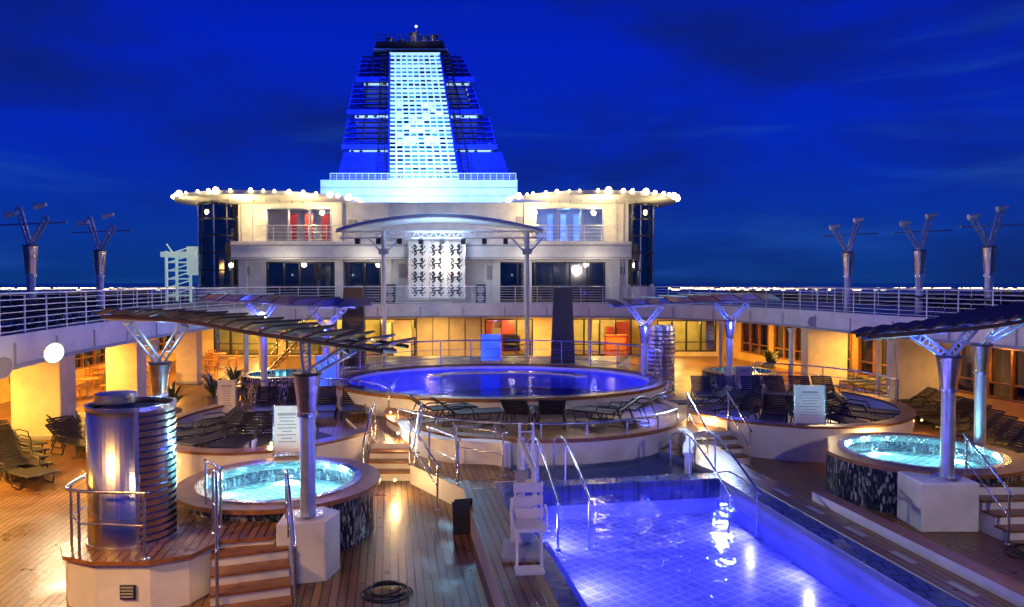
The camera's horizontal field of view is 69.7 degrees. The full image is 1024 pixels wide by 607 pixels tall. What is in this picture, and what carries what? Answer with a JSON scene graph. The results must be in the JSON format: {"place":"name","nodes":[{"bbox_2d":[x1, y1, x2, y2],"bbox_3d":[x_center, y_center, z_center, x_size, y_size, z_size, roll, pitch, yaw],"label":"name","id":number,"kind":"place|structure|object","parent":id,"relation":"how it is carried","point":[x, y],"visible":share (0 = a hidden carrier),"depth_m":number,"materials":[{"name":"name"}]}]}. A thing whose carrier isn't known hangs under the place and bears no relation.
{"place":"outdoors","nodes":[
{"label":"outdoors","id":0,"kind":"place"},
{"bbox_2d":[267,307,321,369],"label":"staircase","id":1,"kind":"structure","parent":0,"point":[276,364],"depth_m":37.62,"materials":[{"name":"brown wood"}]},
{"bbox_2d":[340,288,368,368],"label":"louvred speaker tower","id":2,"kind":"structure","parent":0,"point":[353,317],"depth_m":29.32,"materials":[{"name":"black metal"}]},
{"bbox_2d":[408,242,464,298],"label":"stage backdrop","id":3,"kind":"structure","parent":0,"point":[434,264],"depth_m":44.84,"materials":[{"name":"white paint"}]},
{"bbox_2d":[0,340,1023,606],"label":"pool deck floor","id":4,"kind":"structure","parent":0,"point":[422,550],"depth_m":13.72,"materials":[{"name":"brown wood"}]},
{"bbox_2d":[0,435,52,480],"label":"deck lounger","id":5,"kind":"object","parent":4,"relation":"on","point":[32,460],"visible":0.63,"depth_m":18.10,"materials":[{"name":"black metal"}]},
{"bbox_2d":[0,442,59,489],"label":"deck lounger","id":6,"kind":"object","parent":4,"relation":"on","point":[33,472],"visible":1,"depth_m":17.47,"materials":[{"name":"black metal"}]},
{"bbox_2d":[10,355,75,439],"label":"wall pillar","id":7,"kind":"structure","parent":4,"relation":"on","point":[39,391],"depth_m":22.00,"materials":[{"name":"beige paint"}]},
{"bbox_2d":[45,420,85,458],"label":"deck lounger","id":8,"kind":"object","parent":4,"relation":"on","point":[74,442],"visible":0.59,"depth_m":20.44,"materials":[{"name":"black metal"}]},
{"bbox_2d":[0,336,175,402],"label":"window","id":9,"kind":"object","parent":4,"relation":"on","point":[83,361],"depth_m":35.30,"materials":[{"name":"orange glass"}]},
{"bbox_2d":[106,341,146,395],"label":"wall pillar","id":10,"kind":"structure","parent":4,"relation":"on","point":[125,366],"depth_m":27.69,"materials":[{"name":"beige paint"}]},
{"bbox_2d":[61,503,292,606],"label":"tub platform","id":11,"kind":"structure","parent":4,"relation":"on","point":[178,570],"depth_m":10.80,"materials":[{"name":"white paint"}]},
{"bbox_2d":[65,474,148,559],"bbox_3d":[-6.355,3.163,11.374,0.984,0.988,2.608,-1,2,-35],"label":"handrail","id":12,"kind":"object","parent":11,"relation":"on","point":[68,487],"visible":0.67,"depth_m":10.66,"materials":[{"name":"metal"}]},
{"bbox_2d":[84,390,177,552],"bbox_3d":[-5.905,2.525,11.429,1.290,2.260,1.280,0,2,0],"label":"steel shower drum","id":13,"kind":"object","parent":11,"relation":"on","point":[131,437],"visible":0.94,"depth_m":10.92,"materials":[{"name":"silver metal"}]},
{"bbox_2d":[203,459,224,526],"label":"handrail","id":14,"kind":"object","parent":11,"relation":"on","point":[221,524],"visible":0.92,"depth_m":12.01,"materials":[{"name":"metal"}]},
{"bbox_2d":[210,469,218,606],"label":"handrail","id":15,"kind":"object","parent":11,"relation":"on","point":[214,475],"visible":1,"depth_m":10.88,"materials":[{"name":"metal"}]},
{"bbox_2d":[175,331,202,383],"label":"wall pillar","id":16,"kind":"structure","parent":4,"relation":"on","point":[188,356],"depth_m":34.10,"materials":[{"name":"beige paint"}]},
{"bbox_2d":[194,370,238,405],"bbox_3d":[-10.966,3.220,27.094,1.806,1.467,1.864,0,2,0],"label":"potted palm","id":17,"kind":"object","parent":4,"relation":"on","point":[211,385],"visible":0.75,"depth_m":26.94,"materials":[{"name":"green plant"}]},
{"bbox_2d":[94,307,415,521],"bbox_3d":[-5.137,2.235,13.514,6.837,4.237,2.018,1,2,24],"label":"slatted sun canopy","id":18,"kind":"object","parent":4,"relation":"on","point":[306,383],"visible":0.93,"depth_m":12.90,"materials":[{"name":"silver metal"}]},
{"bbox_2d":[176,404,376,483],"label":"lounge terrace","id":19,"kind":"structure","parent":4,"relation":"on","point":[345,441],"depth_m":17.86,"materials":[{"name":"white paint"}]},
{"bbox_2d":[176,406,246,446],"bbox_3d":[-7.919,3.194,18.888,2.022,0.799,0.794,-2,2,-45],"label":"deck lounger","id":20,"kind":"object","parent":19,"relation":"on","point":[194,432],"visible":0.61,"depth_m":18.97,"materials":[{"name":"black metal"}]},
{"bbox_2d":[176,410,255,447],"bbox_3d":[-7.337,3.212,18.267,0.794,0.799,2.022,1,2,25],"label":"deck lounger","id":21,"kind":"object","parent":19,"relation":"on","point":[219,435],"visible":0.87,"depth_m":18.37,"materials":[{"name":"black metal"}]},
{"bbox_2d":[217,379,236,416],"bbox_3d":[-8.800,2.905,22.695,0.560,1.146,0.400,0,2,-6],"label":"notice board","id":22,"kind":"object","parent":19,"relation":"on","point":[226,393],"visible":0.87,"depth_m":22.67,"materials":[{"name":"white paint"}]},
{"bbox_2d":[207,412,270,447],"bbox_3d":[-6.633,3.220,17.999,0.794,0.799,2.022,0,2,4],"label":"deck lounger","id":23,"kind":"object","parent":19,"relation":"on","point":[239,439],"visible":0.83,"depth_m":18.38,"materials":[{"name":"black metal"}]},
{"bbox_2d":[255,411,272,446],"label":"deck lounger","id":24,"kind":"object","parent":19,"relation":"on","point":[264,439],"visible":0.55,"depth_m":18.28,"materials":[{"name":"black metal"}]},
{"bbox_2d":[251,386,279,419],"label":"deck lounger","id":25,"kind":"object","parent":19,"relation":"on","point":[271,393],"visible":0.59,"depth_m":23.21,"materials":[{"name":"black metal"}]},
{"bbox_2d":[272,405,299,457],"bbox_3d":[-4.950,2.797,16.189,0.610,1.146,0.400,0,2,-6],"label":"notice board","id":26,"kind":"object","parent":19,"relation":"on","point":[286,442],"visible":0.89,"depth_m":16.16,"materials":[{"name":"white paint"}]},
{"bbox_2d":[317,386,336,419],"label":"deck lounger","id":27,"kind":"object","parent":19,"relation":"on","point":[328,393],"visible":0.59,"depth_m":23.19,"materials":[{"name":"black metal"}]},
{"bbox_2d":[340,386,365,420],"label":"deck lounger","id":28,"kind":"object","parent":19,"relation":"on","point":[347,406],"visible":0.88,"depth_m":22.65,"materials":[{"name":"black metal"}]},
{"bbox_2d":[240,369,314,401],"bbox_3d":[-9.600,3.376,30.613,3.200,0.950,3.200,0,2,0],"label":"whirlpool","id":29,"kind":"object","parent":4,"relation":"on","point":[273,374],"visible":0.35,"depth_m":29.30,"materials":[{"name":"tile"}]},
{"bbox_2d":[177,457,380,551],"bbox_3d":[-4.400,3.839,14.019,3.740,1.000,3.740,0,2,0],"label":"hot tub","id":30,"kind":"object","parent":4,"relation":"on","point":[253,490],"visible":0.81,"depth_m":13.72,"materials":[{"name":"liquid"}]},
{"bbox_2d":[199,293,376,402],"bbox_3d":[-8.382,1.779,27.240,6.306,4.340,2.867,1,2,18],"label":"slatted sun canopy","id":31,"kind":"object","parent":4,"relation":"on","point":[296,300],"visible":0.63,"depth_m":26.59,"materials":[{"name":"silver metal"}]},
{"bbox_2d":[284,468,297,606],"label":"handrail","id":32,"kind":"object","parent":4,"relation":"on","point":[288,514],"visible":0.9,"depth_m":11.02,"materials":[{"name":"metal"}]},
{"bbox_2d":[216,378,389,410],"bbox_3d":[-6.389,3.000,23.351,5.467,0.927,2.744,0,2,0],"label":"terrace railing","id":33,"kind":"object","parent":4,"relation":"on","point":[328,379],"visible":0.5,"depth_m":23.75,"materials":[{"name":"silver metal"}]},
{"bbox_2d":[276,506,340,584],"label":"post plinth","id":34,"kind":"structure","parent":4,"relation":"on","point":[318,550],"depth_m":11.63,"materials":[{"name":"white paint"}]},
{"bbox_2d":[346,413,419,480],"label":"terrace stairs","id":35,"kind":"structure","parent":4,"relation":"on","point":[388,459],"depth_m":18.32,"materials":[{"name":"brown wood"}]},
{"bbox_2d":[360,580,412,603],"bbox_3d":[-1.901,4.350,11.142,0.790,0.134,0.730,0,2,0],"label":"coiled hose","id":36,"kind":"object","parent":4,"relation":"on","point":[387,582],"visible":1,"depth_m":10.98,"materials":[{"name":"rubber"}]},
{"bbox_2d":[407,421,440,510],"bbox_3d":[-1.976,3.539,16.313,0.119,1.465,2.488,-1,2,-23],"label":"handrail","id":37,"kind":"object","parent":4,"relation":"on","point":[437,469],"visible":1,"depth_m":15.88,"materials":[{"name":"metal"}]},
{"bbox_2d":[335,214,543,355],"bbox_3d":[-3.912,-0.707,41.172,11.338,8.490,5.250,0,2,0],"label":"stage canopy","id":38,"kind":"object","parent":4,"relation":"on","point":[395,221],"visible":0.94,"depth_m":39.97,"materials":[{"name":"metal"}]},
{"bbox_2d":[171,180,719,355],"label":"ship superstructure","id":39,"kind":"object","parent":4,"relation":"on","point":[250,237],"visible":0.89,"depth_m":46.87,"materials":[{"name":"beige paint"}]},
{"bbox_2d":[330,25,515,179],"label":"ship funnel","id":40,"kind":"object","parent":39,"relation":"on","point":[413,108],"visible":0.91,"depth_m":58.33,"materials":[{"name":"blue metal"}]},
{"bbox_2d":[197,202,654,302],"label":"corner windows","id":41,"kind":"structure","parent":39,"relation":"in","point":[217,222],"depth_m":46.81,"materials":[{"name":"black glass"}]},
{"bbox_2d":[452,498,471,534],"bbox_3d":[-0.950,4.039,14.025,0.427,0.592,0.409,-1,2,-17],"label":"litter bin","id":42,"kind":"object","parent":4,"relation":"on","point":[461,515],"visible":0.93,"depth_m":13.88,"materials":[{"name":"black metal"}]},
{"bbox_2d":[318,356,665,415],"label":"round pool","id":43,"kind":"structure","parent":4,"relation":"on","point":[418,378],"depth_m":27.90,"materials":[{"name":"blue liquid"}]},
{"bbox_2d":[315,355,339,385],"bbox_3d":[-6.450,2.417,25.682,0.860,1.246,0.400,0,2,0],"label":"notice board","id":44,"kind":"object","parent":43,"relation":"on","point":[330,372],"visible":0.27,"depth_m":25.66,"materials":[{"name":"blue"}]},
{"bbox_2d":[480,334,500,362],"bbox_3d":[-0.900,1.891,30.969,0.860,1.246,0.400,0,2,0],"label":"notice board","id":45,"kind":"object","parent":43,"relation":"on","point":[490,348],"visible":0.95,"depth_m":30.94,"materials":[{"name":"blue"}]},
{"bbox_2d":[336,340,661,379],"bbox_3d":[-0.450,2.062,27.872,11.336,0.977,5.438,0,2,0],"label":"round pool railing","id":46,"kind":"object","parent":43,"relation":"on","point":[501,357],"visible":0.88,"depth_m":29.51,"materials":[{"name":"metal"}]},
{"bbox_2d":[549,288,576,364],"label":"louvred speaker tower","id":47,"kind":"structure","parent":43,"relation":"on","point":[562,320],"depth_m":30.31,"materials":[{"name":"black metal"}]},
{"bbox_2d":[384,387,686,470],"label":"lounge terrace","id":48,"kind":"structure","parent":4,"relation":"on","point":[603,445],"depth_m":18.93,"materials":[{"name":"white paint"}]},
{"bbox_2d":[401,392,477,423],"bbox_3d":[-1.992,2.802,20.297,2.022,0.799,0.794,-1,2,-29],"label":"deck lounger","id":49,"kind":"object","parent":48,"relation":"on","point":[437,407],"visible":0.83,"depth_m":20.25,"materials":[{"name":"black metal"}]},
{"bbox_2d":[428,394,503,426],"bbox_3d":[-1.191,2.820,19.695,2.023,0.799,0.794,-1,2,-17],"label":"deck lounger","id":50,"kind":"object","parent":48,"relation":"on","point":[477,411],"visible":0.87,"depth_m":19.68,"materials":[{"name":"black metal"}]},
{"bbox_2d":[500,399,539,429],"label":"deck lounger","id":51,"kind":"object","parent":48,"relation":"on","point":[519,407],"visible":0.9,"depth_m":19.10,"materials":[{"name":"black metal"}]},
{"bbox_2d":[398,408,677,437],"bbox_3d":[0.700,3.039,18.811,7.578,0.378,2.165,0,2,0],"label":"terrace railing","id":52,"kind":"object","parent":48,"relation":"on","point":[540,424],"visible":0.93,"depth_m":18.11,"materials":[{"name":"metal"}]},
{"bbox_2d":[536,400,566,428],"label":"deck lounger","id":53,"kind":"object","parent":48,"relation":"on","point":[552,407],"visible":1,"depth_m":19.02,"materials":[{"name":"black metal"}]},
{"bbox_2d":[566,395,643,427],"bbox_3d":[2.491,2.817,19.797,2.022,0.799,0.794,1,2,34],"label":"deck lounger","id":54,"kind":"object","parent":48,"relation":"on","point":[596,410],"visible":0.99,"depth_m":19.72,"materials":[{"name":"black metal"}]},
{"bbox_2d":[589,391,665,422],"bbox_3d":[3.191,2.799,20.396,2.022,0.799,0.794,1,2,30],"label":"deck lounger","id":55,"kind":"object","parent":48,"relation":"on","point":[634,407],"visible":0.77,"depth_m":20.33,"materials":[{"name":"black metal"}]},
{"bbox_2d":[396,420,735,503],"bbox_3d":[1.141,3.731,17.698,8.546,1.000,4.840,0,2,0],"label":"wading basin","id":56,"kind":"object","parent":4,"relation":"on","point":[479,469],"visible":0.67,"depth_m":17.36,"materials":[{"name":"white paint"}]},
{"bbox_2d":[452,424,506,475],"bbox_3d":[-0.750,3.316,16.705,1.559,0.988,0.118,1,2,36],"label":"handrail","id":57,"kind":"object","parent":56,"relation":"on","point":[481,429],"visible":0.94,"depth_m":16.62,"materials":[{"name":"metal"}]},
{"bbox_2d":[603,334,627,355],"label":"towel cabinet","id":58,"kind":"object","parent":4,"relation":"on","point":[616,338],"visible":0.77,"depth_m":45.47,"materials":[{"name":"orange paint"}]},
{"bbox_2d":[648,325,675,399],"bbox_3d":[5.900,2.380,29.583,1.320,3.000,1.320,0,2,0],"label":"steel shower drum","id":59,"kind":"object","parent":4,"relation":"on","point":[662,338],"visible":0.61,"depth_m":29.01,"materials":[{"name":"silver metal"}]},
{"bbox_2d":[603,292,782,388],"bbox_3d":[6.533,1.778,27.290,6.321,4.340,2.866,0,2,-11],"label":"slatted sun canopy","id":60,"kind":"object","parent":4,"relation":"on","point":[716,299],"visible":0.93,"depth_m":27.07,"materials":[{"name":"silver metal"}]},
{"bbox_2d":[685,421,748,463],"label":"terrace stairs","id":61,"kind":"structure","parent":4,"relation":"on","point":[726,437],"depth_m":19.78,"materials":[{"name":"white paint"}]},
{"bbox_2d":[702,366,779,391],"bbox_3d":[9.800,3.346,31.612,3.200,0.950,3.200,0,2,0],"label":"whirlpool","id":62,"kind":"object","parent":4,"relation":"on","point":[712,372],"visible":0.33,"depth_m":31.06,"materials":[{"name":"tile"}]},
{"bbox_2d":[463,463,1023,606],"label":"pool","id":63,"kind":"structure","parent":4,"relation":"on","point":[658,541],"depth_m":12.87,"materials":[{"name":"blue liquid"}]},
{"bbox_2d":[502,423,547,575],"bbox_3d":[0.193,2.991,11.376,0.685,1.950,1.884,0,2,0],"label":"pool lift chair","id":64,"kind":"object","parent":63,"relation":"on","point":[521,544],"visible":1,"depth_m":11.33,"materials":[{"name":"white paint"}]},
{"bbox_2d":[527,436,560,551],"bbox_3d":[0.620,3.745,15.195,0.120,1.679,3.217,0,2,-9],"label":"pool handrail","id":65,"kind":"object","parent":63,"relation":"on","point":[550,476],"visible":0.75,"depth_m":14.55,"materials":[{"name":"metal"}]},
{"bbox_2d":[552,435,591,549],"bbox_3d":[1.212,3.742,15.294,0.120,1.679,3.217,0,2,-9],"label":"pool handrail","id":66,"kind":"object","parent":63,"relation":"on","point":[581,478],"visible":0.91,"depth_m":15.01,"materials":[{"name":"metal"}]},
{"bbox_2d":[668,431,732,540],"bbox_3d":[3.973,3.728,15.756,0.120,1.679,3.217,0,2,-9],"label":"pool handrail","id":67,"kind":"object","parent":63,"relation":"on","point":[720,479],"visible":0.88,"depth_m":15.25,"materials":[{"name":"metal"}]},
{"bbox_2d":[692,430,761,538],"bbox_3d":[4.565,3.725,15.855,0.120,1.679,3.217,0,2,-9],"label":"pool handrail","id":68,"kind":"object","parent":63,"relation":"on","point":[758,493],"visible":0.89,"depth_m":15.55,"materials":[{"name":"metal"}]},
{"bbox_2d":[665,390,915,462],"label":"lounge terrace","id":69,"kind":"structure","parent":4,"relation":"on","point":[788,441],"depth_m":19.83,"materials":[{"name":"white paint"}]},
{"bbox_2d":[666,385,734,413],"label":"deck lounger","id":70,"kind":"object","parent":69,"relation":"on","point":[695,402],"visible":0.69,"depth_m":23.41,"materials":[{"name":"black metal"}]},
{"bbox_2d":[690,376,715,400],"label":"deck lounger","id":71,"kind":"object","parent":69,"relation":"on","point":[699,381],"visible":0.7,"depth_m":25.83,"materials":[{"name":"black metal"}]},
{"bbox_2d":[689,388,748,417],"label":"deck lounger","id":72,"kind":"object","parent":69,"relation":"on","point":[719,406],"visible":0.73,"depth_m":22.55,"materials":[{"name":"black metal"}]},
{"bbox_2d":[717,392,765,419],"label":"deck lounger","id":73,"kind":"object","parent":69,"relation":"on","point":[744,411],"visible":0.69,"depth_m":21.89,"materials":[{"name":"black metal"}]},
{"bbox_2d":[740,376,767,404],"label":"deck lounger","id":74,"kind":"object","parent":69,"relation":"on","point":[754,382],"visible":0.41,"depth_m":25.91,"materials":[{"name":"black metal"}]},
{"bbox_2d":[758,394,788,421],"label":"deck lounger","id":75,"kind":"object","parent":69,"relation":"on","point":[770,415],"visible":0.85,"depth_m":21.42,"materials":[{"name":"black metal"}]},
{"bbox_2d":[762,376,792,405],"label":"deck lounger","id":76,"kind":"object","parent":69,"relation":"on","point":[777,382],"visible":0.65,"depth_m":25.84,"materials":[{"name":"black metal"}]},
{"bbox_2d":[793,384,825,428],"bbox_3d":[7.900,2.718,19.538,0.810,1.146,0.400,0,2,6],"label":"notice board","id":77,"kind":"object","parent":69,"relation":"on","point":[809,403],"visible":0.94,"depth_m":19.51,"materials":[{"name":"white paint"}]},
{"bbox_2d":[754,362,898,403],"bbox_3d":[11.023,2.686,25.553,1.132,0.827,5.646,-1,2,-31],"label":"terrace railing","id":78,"kind":"object","parent":69,"relation":"on","point":[853,379],"visible":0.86,"depth_m":25.52,"materials":[{"name":"metal"}]},
{"bbox_2d":[826,400,866,423],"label":"deck lounger","id":79,"kind":"object","parent":69,"relation":"on","point":[833,415],"visible":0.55,"depth_m":20.71,"materials":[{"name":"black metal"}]},
{"bbox_2d":[826,393,891,423],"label":"deck lounger","id":80,"kind":"object","parent":69,"relation":"on","point":[855,415],"visible":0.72,"depth_m":21.39,"materials":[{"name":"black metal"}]},
{"bbox_2d":[828,390,899,421],"bbox_3d":[10.557,3.103,21.975,2.022,0.799,0.794,1,2,32],"label":"deck lounger","id":81,"kind":"object","parent":69,"relation":"on","point":[872,410],"visible":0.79,"depth_m":21.90,"materials":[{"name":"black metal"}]},
{"bbox_2d":[800,328,847,386],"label":"wall pillar","id":82,"kind":"structure","parent":4,"relation":"on","point":[824,348],"depth_m":33.09,"materials":[{"name":"beige paint"}]},
{"bbox_2d":[723,322,1023,417],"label":"window","id":83,"kind":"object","parent":4,"relation":"on","point":[1005,384],"depth_m":33.12,"materials":[{"name":"orange glass"}]},
{"bbox_2d":[886,339,897,399],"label":"support column","id":84,"kind":"structure","parent":4,"relation":"on","point":[891,359],"depth_m":25.49,"materials":[{"name":"beige paint"}]},
{"bbox_2d":[886,338,939,407],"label":"wall pillar","id":85,"kind":"structure","parent":4,"relation":"on","point":[916,371],"depth_m":27.69,"materials":[{"name":"beige paint"}]},
{"bbox_2d":[820,432,1023,514],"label":"hot tub","id":86,"kind":"object","parent":4,"relation":"on","point":[863,469],"visible":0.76,"depth_m":15.98,"materials":[{"name":"liquid"}]},
{"bbox_2d":[850,301,1023,481],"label":"slatted sun canopy","id":87,"kind":"object","parent":4,"relation":"on","point":[976,320],"visible":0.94,"depth_m":14.11,"materials":[{"name":"silver metal"}]},
{"bbox_2d":[897,471,978,531],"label":"post plinth","id":88,"kind":"structure","parent":4,"relation":"on","point":[927,503],"depth_m":13.93,"materials":[{"name":"white paint"}]},
{"bbox_2d":[955,413,1017,444],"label":"deck lounger","id":89,"kind":"object","parent":4,"relation":"on","point":[969,434],"visible":0.45,"depth_m":21.69,"materials":[{"name":"black metal"}]},
{"bbox_2d":[964,419,1023,452],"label":"deck lounger","id":90,"kind":"object","parent":4,"relation":"on","point":[991,440],"visible":0.42,"depth_m":20.75,"materials":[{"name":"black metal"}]},
{"bbox_2d":[978,478,1023,549],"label":"stairs","id":91,"kind":"structure","parent":4,"relation":"on","point":[992,519],"depth_m":13.95,"materials":[{"name":"white paint"}]},
{"bbox_2d":[963,433,1013,544],"bbox_3d":[8.975,3.457,13.911,0.117,1.770,1.394,0,2,-2],"label":"handrail","id":92,"kind":"object","parent":91,"relation":"on","point":[967,440],"visible":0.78,"depth_m":13.72,"materials":[{"name":"metal"}]},
{"bbox_2d":[993,426,1023,452],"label":"deck lounger","id":93,"kind":"object","parent":4,"relation":"on","point":[1013,447],"visible":0.42,"depth_m":19.82,"materials":[{"name":"black metal"}]},
{"bbox_2d":[0,301,1023,369],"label":"deck","id":94,"kind":"structure","parent":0,"point":[21,349],"depth_m":33.33,"materials":[{"name":"white paint"}]},
{"bbox_2d":[0,299,61,325],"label":"deck lounger","id":95,"kind":"object","parent":94,"relation":"on","point":[3,303],"visible":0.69,"depth_m":22.93,"materials":[{"name":"black metal"}]},
{"bbox_2d":[0,202,66,319],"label":"mast lamp post","id":96,"kind":"object","parent":94,"relation":"on","point":[30,252],"visible":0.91,"depth_m":25.89,"materials":[{"name":"silver metal"}]},
{"bbox_2d":[10,298,78,323],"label":"deck lounger","id":97,"kind":"object","parent":94,"relation":"on","point":[15,302],"visible":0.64,"depth_m":24.29,"materials":[{"name":"black metal"}]},
{"bbox_2d":[42,343,63,363],"bbox_3d":[-11.170,1.197,17.787,0.420,0.513,0.472,0,2,0],"label":"deck floodlight","id":98,"kind":"object","parent":94,"relation":"attached to","point":[52,353],"visible":1,"depth_m":17.75,"materials":[{"name":"white paint"}]},
{"bbox_2d":[72,213,130,314],"bbox_3d":[-16.700,-1.607,29.966,2.402,4.148,0.560,0,2,0],"label":"mast lamp post","id":99,"kind":"object","parent":94,"relation":"on","point":[99,255],"visible":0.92,"depth_m":29.88,"materials":[{"name":"silver metal"}]},
{"bbox_2d":[160,244,197,301],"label":"stair tower","id":100,"kind":"structure","parent":94,"relation":"on","point":[191,254],"depth_m":48.88,"materials":[{"name":"metal"}]},
{"bbox_2d":[0,286,1023,336],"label":"deck edge railing","id":101,"kind":"object","parent":94,"relation":"on","point":[339,289],"visible":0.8,"depth_m":28.04,"materials":[{"name":"white metal"}]},
{"bbox_2d":[0,287,1023,309],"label":"ship side railing","id":102,"kind":"object","parent":94,"relation":"on","point":[147,291],"visible":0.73,"depth_m":39.49,"materials":[{"name":"white metal"}]},
{"bbox_2d":[823,217,878,312],"bbox_3d":[14.700,-1.665,31.965,2.402,4.148,0.560,0,2,0],"label":"mast lamp post","id":103,"kind":"object","parent":94,"relation":"on","point":[847,256],"visible":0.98,"depth_m":31.89,"materials":[{"name":"silver metal"}]},
{"bbox_2d":[893,213,951,314],"bbox_3d":[16.700,-1.607,29.966,2.402,4.148,0.560,0,2,0],"label":"mast lamp post","id":104,"kind":"object","parent":94,"relation":"on","point":[919,255],"visible":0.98,"depth_m":29.89,"materials":[{"name":"silver metal"}]},
{"bbox_2d":[959,205,1023,306],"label":"mast lamp post","id":105,"kind":"object","parent":94,"relation":"on","point":[989,252],"visible":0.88,"depth_m":26.89,"materials":[{"name":"silver metal"}]},
{"bbox_2d":[0,283,1023,344],"bbox_3d":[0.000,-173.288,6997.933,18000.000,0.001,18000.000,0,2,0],"label":"sea","id":106,"kind":"structure","parent":0,"point":[709,330],"depth_m":5175.40,"materials":[{"name":"liquid"}]},
{"bbox_2d":[0,0,1023,283],"label":"sky","id":107,"kind":"structure","parent":0,"point":[773,124],"materials":[{"name":"blue"}]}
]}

